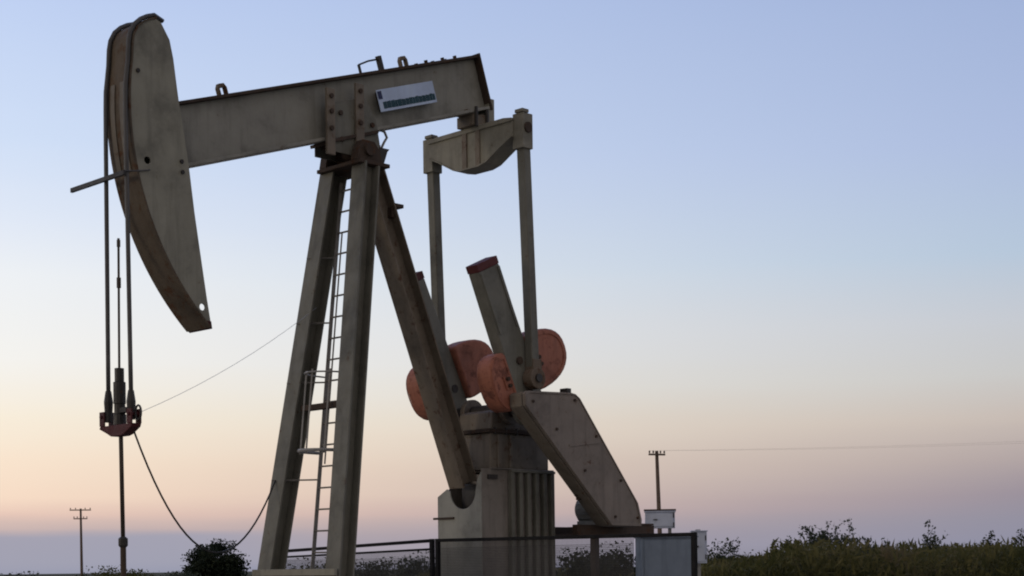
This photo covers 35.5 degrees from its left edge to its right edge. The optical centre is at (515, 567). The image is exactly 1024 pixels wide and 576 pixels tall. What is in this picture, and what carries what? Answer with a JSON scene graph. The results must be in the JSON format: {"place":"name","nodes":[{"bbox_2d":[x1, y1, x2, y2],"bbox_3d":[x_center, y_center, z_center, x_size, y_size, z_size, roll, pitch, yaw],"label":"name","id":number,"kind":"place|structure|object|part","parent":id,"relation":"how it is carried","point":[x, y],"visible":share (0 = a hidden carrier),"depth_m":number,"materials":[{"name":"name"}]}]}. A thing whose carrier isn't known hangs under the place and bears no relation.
{"place":"outdoors","nodes":[
{"label":"outdoors","id":0,"kind":"place"},
{"bbox_2d":[0,567,627,575],"bbox_3d":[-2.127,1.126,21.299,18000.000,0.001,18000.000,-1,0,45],"label":"ground","id":1,"kind":"structure","parent":0,"point":[162,573],"depth_m":1413.58,"materials":[{"name":"soil"}]},
{"bbox_2d":[0,571,38,575],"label":"scrub bush","id":2,"kind":"object","parent":1,"relation":"on","point":[21,573],"visible":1,"depth_m":61.95,"materials":[{"name":"green plant"}]},
{"bbox_2d":[70,508,90,575],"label":"utility pole","id":3,"kind":"object","parent":1,"relation":"on","point":[81,551],"visible":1,"depth_m":199.87,"materials":[{"name":"brown wood"}]},
{"bbox_2d":[76,565,153,575],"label":"scrub bush","id":4,"kind":"object","parent":1,"relation":"on","point":[108,573],"visible":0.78,"depth_m":69.81,"materials":[{"name":"green plant"}]},
{"bbox_2d":[111,570,160,575],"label":"scrub bush","id":5,"kind":"object","parent":1,"relation":"on","point":[134,571],"visible":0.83,"depth_m":60.09,"materials":[{"name":"green plant"}]},
{"bbox_2d":[163,569,200,575],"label":"scrub bush","id":6,"kind":"object","parent":1,"relation":"on","point":[175,573],"visible":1,"depth_m":65.85,"materials":[{"name":"green plant"}]},
{"bbox_2d":[180,538,251,575],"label":"tree","id":7,"kind":"object","parent":1,"relation":"on","point":[204,562],"visible":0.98,"depth_m":89.29,"materials":[{"name":"green plant"}]},
{"bbox_2d":[286,557,325,575],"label":"scrub bush","id":8,"kind":"object","parent":1,"relation":"on","point":[324,566],"visible":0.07,"depth_m":54.92,"materials":[{"name":"green plant"}]},
{"bbox_2d":[358,557,403,574],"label":"scrub bush","id":9,"kind":"object","parent":1,"relation":"on","point":[361,564],"visible":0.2,"depth_m":57.53,"materials":[{"name":"green plant"}]},
{"bbox_2d":[389,552,429,575],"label":"scrub bush","id":10,"kind":"object","parent":1,"relation":"on","point":[424,565],"visible":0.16,"depth_m":51.77,"materials":[{"name":"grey plant"}]},
{"bbox_2d":[556,545,622,575],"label":"scrub bush","id":11,"kind":"object","parent":1,"relation":"on","point":[583,565],"visible":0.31,"depth_m":39.74,"materials":[{"name":"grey plant"}]},
{"bbox_2d":[158,534,1023,575],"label":"field scrub","id":12,"kind":"object","parent":1,"relation":"on","point":[903,559],"visible":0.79,"depth_m":38.05,"materials":[{"name":"green plant"}]},
{"bbox_2d":[582,541,635,575],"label":"scrub bush","id":13,"kind":"object","parent":1,"relation":"on","point":[623,561],"visible":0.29,"depth_m":41.60,"materials":[{"name":"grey plant"}]},
{"bbox_2d":[648,450,664,532],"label":"utility pole","id":14,"kind":"object","parent":1,"relation":"on","point":[658,499],"visible":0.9,"depth_m":119.88,"materials":[{"name":"brown wood"}]},
{"bbox_2d":[650,441,1020,450],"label":"power line","id":15,"kind":"object","parent":14,"relation":"attached to","point":[831,447],"visible":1,"depth_m":121.62,"materials":[{"name":"metal"}]},
{"bbox_2d":[707,537,736,563],"bbox_3d":[5.254,0.116,42.009,0.932,1.845,0.977,-1,0,45],"label":"tall weed","id":16,"kind":"object","parent":1,"relation":"on","point":[718,555],"visible":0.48,"depth_m":41.93,"materials":[{"name":"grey plant"}]},
{"bbox_2d":[716,537,740,562],"bbox_3d":[5.764,0.092,43.020,0.776,1.878,0.856,-1,0,21],"label":"tall weed","id":17,"kind":"object","parent":1,"relation":"on","point":[732,551],"visible":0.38,"depth_m":42.94,"materials":[{"name":"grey plant"}]},
{"bbox_2d":[780,536,795,566],"bbox_3d":[7.626,0.058,43.900,0.835,1.904,1.050,-1,0,-16],"label":"tall weed","id":18,"kind":"object","parent":1,"relation":"on","point":[788,541],"visible":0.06,"depth_m":43.79,"materials":[{"name":"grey plant"}]},
{"bbox_2d":[793,525,829,575],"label":"tall weed","id":19,"kind":"object","parent":1,"relation":"on","point":[809,534],"visible":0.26,"depth_m":41.77,"materials":[{"name":"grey plant"}]},
{"bbox_2d":[807,521,842,574],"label":"tall weed","id":20,"kind":"object","parent":1,"relation":"on","point":[827,526],"visible":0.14,"depth_m":42.87,"materials":[{"name":"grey plant"}]},
{"bbox_2d":[821,517,859,575],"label":"tall weed","id":21,"kind":"object","parent":1,"relation":"on","point":[844,538],"visible":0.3,"depth_m":42.01,"materials":[{"name":"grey plant"}]},
{"bbox_2d":[846,535,870,575],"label":"tall weed","id":22,"kind":"object","parent":1,"relation":"on","point":[864,539],"visible":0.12,"depth_m":43.98,"materials":[{"name":"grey plant"}]},
{"bbox_2d":[861,537,890,570],"bbox_3d":[9.654,0.071,42.938,0.830,1.827,0.857,-1,0,7],"label":"tall weed","id":23,"kind":"object","parent":1,"relation":"on","point":[885,542],"visible":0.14,"depth_m":42.86,"materials":[{"name":"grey plant"}]},
{"bbox_2d":[921,519,942,575],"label":"tall weed","id":24,"kind":"object","parent":1,"relation":"on","point":[925,541],"visible":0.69,"depth_m":40.90,"materials":[{"name":"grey plant"}]},
{"bbox_2d":[931,534,949,575],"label":"tall weed","id":25,"kind":"object","parent":1,"relation":"on","point":[943,537],"visible":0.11,"depth_m":43.00,"materials":[{"name":"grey plant"}]},
{"bbox_2d":[982,530,1000,575],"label":"tall weed","id":26,"kind":"object","parent":1,"relation":"on","point":[990,537],"visible":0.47,"depth_m":39.92,"materials":[{"name":"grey plant"}]},
{"bbox_2d":[1004,528,1023,566],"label":"tall weed","id":27,"kind":"object","parent":1,"relation":"on","point":[1020,538],"visible":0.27,"depth_m":41.86,"materials":[{"name":"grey plant"}]},
{"bbox_2d":[0,0,1023,573],"label":"sky","id":28,"kind":"structure","parent":0,"point":[762,228],"materials":[{"name":"blue"}]},
{"bbox_2d":[634,536,698,575],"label":"control cabinet","id":29,"kind":"object","parent":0,"point":[663,556],"visible":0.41,"depth_m":19.67,"materials":[{"name":"grey metal"}]},
{"bbox_3d":[1.906,0.292,19.680,0.630,1.270,0.021,-1,0,-7],"label":"door","id":30,"kind":"part","parent":29,"relation":"part of","materials":[{"name":"grey paint"}]},
{"label":"well pad","id":31,"kind":"structure","parent":0,"visible":0},
{"bbox_2d":[118,537,127,575],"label":"wellhead","id":32,"kind":"object","parent":31,"relation":"on","point":[122,543],"visible":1,"depth_m":18.72,"materials":[{"name":"metal"}]},
{"bbox_2d":[286,539,434,575],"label":"guard panel","id":33,"kind":"object","parent":31,"relation":"on","point":[412,566],"visible":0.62,"depth_m":22.34,"materials":[{"name":"black paint"}]},
{"bbox_2d":[70,17,653,575],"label":"pump jack","id":34,"kind":"object","parent":31,"relation":"on","point":[508,439],"visible":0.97,"depth_m":21.54,"materials":[{"name":"beige paint"}]},
{"bbox_2d":[99,13,163,436],"bbox_3d":[-4.464,-4.053,18.871,0.815,5.014,0.630,-1,0,45],"label":"wireline hanger","id":35,"kind":"object","parent":34,"relation":"hanging from","point":[129,427],"visible":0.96,"depth_m":18.70,"materials":[{"name":"metal"}]},
{"bbox_2d":[113,238,126,536],"bbox_3d":[-4.602,-2.079,18.729,0.270,3.571,0.150,-1,0,45],"label":"polished rod","id":36,"kind":"object","parent":35,"relation":"hanging from","point":[119,397],"visible":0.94,"depth_m":18.74,"materials":[{"name":"metal"}]},
{"bbox_2d":[133,431,275,552],"bbox_3d":[-3.798,-0.891,19.895,0.024,1.416,2.988,-1,0,24],"label":"sensor cable","id":37,"kind":"object","parent":34,"relation":"attached to","point":[181,528],"visible":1,"depth_m":19.50,"materials":[{"name":"black rubber"}]},
{"bbox_2d":[143,308,315,410],"bbox_3d":[-3.494,-2.642,19.941,0.005,1.675,3.433,-1,0,29],"label":"tie wire","id":38,"kind":"object","parent":34,"relation":"attached to","point":[229,367],"visible":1,"depth_m":19.84,"materials":[{"name":"grey paint"}]},
{"bbox_2d":[435,532,697,575],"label":"guard panel","id":39,"kind":"object","parent":31,"relation":"on","point":[439,545],"visible":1,"depth_m":20.20,"materials":[{"name":"black paint"}]},
{"bbox_2d":[644,509,675,532],"bbox_3d":[2.452,0.040,27.012,0.540,2.060,0.375,-1,0,6],"label":"switch box","id":40,"kind":"object","parent":31,"relation":"on","point":[661,518],"visible":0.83,"depth_m":26.86,"materials":[{"name":"grey paint"}]},
{"bbox_2d":[647,514,672,525],"bbox_3d":[2.426,-0.805,26.864,0.440,0.210,0.021,-1,0,6],"label":"door","id":41,"kind":"structure","parent":40,"relation":"in","point":[662,519],"depth_m":26.86,"materials":[{"name":"grey paint"}]},
{"bbox_2d":[690,529,707,575],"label":"meter box","id":42,"kind":"object","parent":31,"relation":"on","point":[702,545],"visible":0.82,"depth_m":26.18,"materials":[{"name":"grey paint"}]},
{"bbox_2d":[697,533,704,560],"bbox_3d":[3.016,-0.337,26.189,0.180,0.460,0.021,-1,0,0],"label":"door","id":43,"kind":"structure","parent":42,"relation":"in","point":[701,539],"depth_m":26.18,"materials":[{"name":"grey paint"}]}
]}

